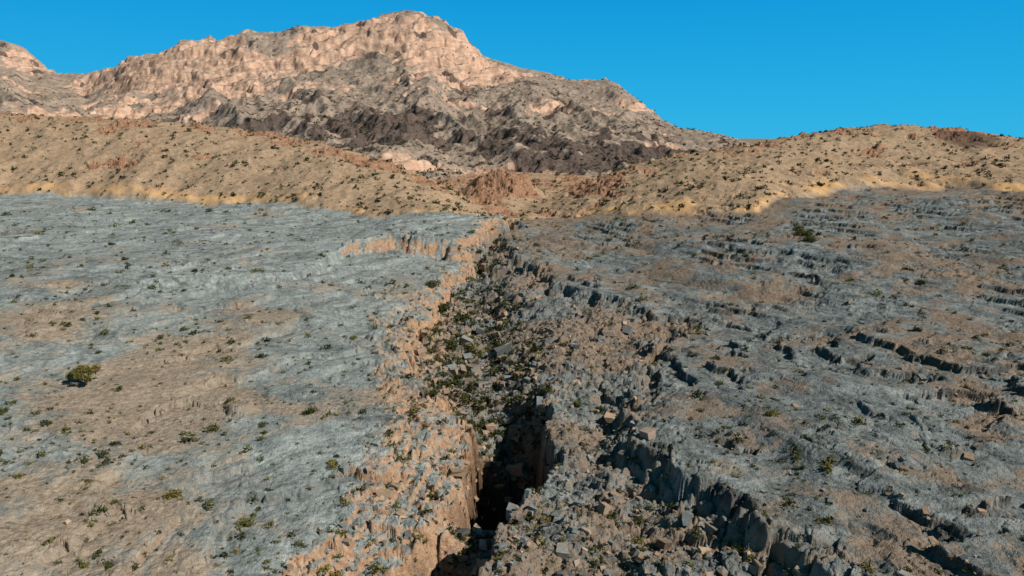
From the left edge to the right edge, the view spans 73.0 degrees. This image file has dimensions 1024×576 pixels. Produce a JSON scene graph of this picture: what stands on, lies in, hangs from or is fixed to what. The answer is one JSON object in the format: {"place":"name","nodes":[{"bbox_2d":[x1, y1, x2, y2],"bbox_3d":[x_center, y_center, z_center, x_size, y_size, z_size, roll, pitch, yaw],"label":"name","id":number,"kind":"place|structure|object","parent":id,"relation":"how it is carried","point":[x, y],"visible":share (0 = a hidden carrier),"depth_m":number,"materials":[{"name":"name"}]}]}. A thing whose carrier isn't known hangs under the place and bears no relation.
{"place":"outdoors","nodes":[
{"label":"outdoors","id":0,"kind":"place"},
{"bbox_2d":[0,112,523,226],"bbox_3d":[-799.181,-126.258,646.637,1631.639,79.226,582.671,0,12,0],"label":"hill","id":1,"kind":"structure","parent":0,"point":[117,152],"depth_m":491.75,"materials":[{"name":"stone"}]},
{"bbox_2d":[0,10,750,178],"bbox_3d":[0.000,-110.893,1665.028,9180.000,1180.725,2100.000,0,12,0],"label":"mountain","id":2,"kind":"structure","parent":0,"point":[187,70],"depth_m":1442.09,"materials":[{"name":"brown stone"}]},
{"bbox_2d":[0,11,1023,575],"bbox_3d":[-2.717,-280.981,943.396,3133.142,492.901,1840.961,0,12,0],"label":"desert shrubs","id":3,"kind":"object","parent":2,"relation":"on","point":[494,369],"visible":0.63,"depth_m":166.56,"materials":[{"name":"green plant"}]},
{"bbox_2d":[0,187,1023,575],"bbox_3d":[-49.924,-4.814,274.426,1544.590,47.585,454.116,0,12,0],"label":"ground","id":4,"kind":"structure","parent":0,"point":[30,513],"depth_m":137.91,"materials":[{"name":"stone"}]},
{"bbox_2d":[65,363,100,385],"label":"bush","id":5,"kind":"object","parent":4,"relation":"on","point":[79,371],"visible":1,"depth_m":133.05,"materials":[{"name":"green plant"}]},
{"bbox_2d":[0,195,1023,575],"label":"boulders","id":6,"kind":"object","parent":4,"relation":"on","point":[562,551],"visible":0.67,"depth_m":114.61,"materials":[{"name":"grey stone"}]},
{"bbox_2d":[0,0,1023,138],"label":"sky","id":7,"kind":"structure","parent":0,"point":[739,69],"materials":[{"name":"blue"}]},
{"bbox_2d":[739,139,775,143],"bbox_3d":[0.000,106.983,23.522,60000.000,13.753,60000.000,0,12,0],"label":"desert plain","id":8,"kind":"structure","parent":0,"point":[752,141],"depth_m":16319.41,"materials":[{"name":"soil"}]},
{"bbox_2d":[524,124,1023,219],"bbox_3d":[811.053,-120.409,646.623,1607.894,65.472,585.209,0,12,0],"label":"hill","id":9,"kind":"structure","parent":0,"point":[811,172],"depth_m":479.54,"materials":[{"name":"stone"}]}
]}

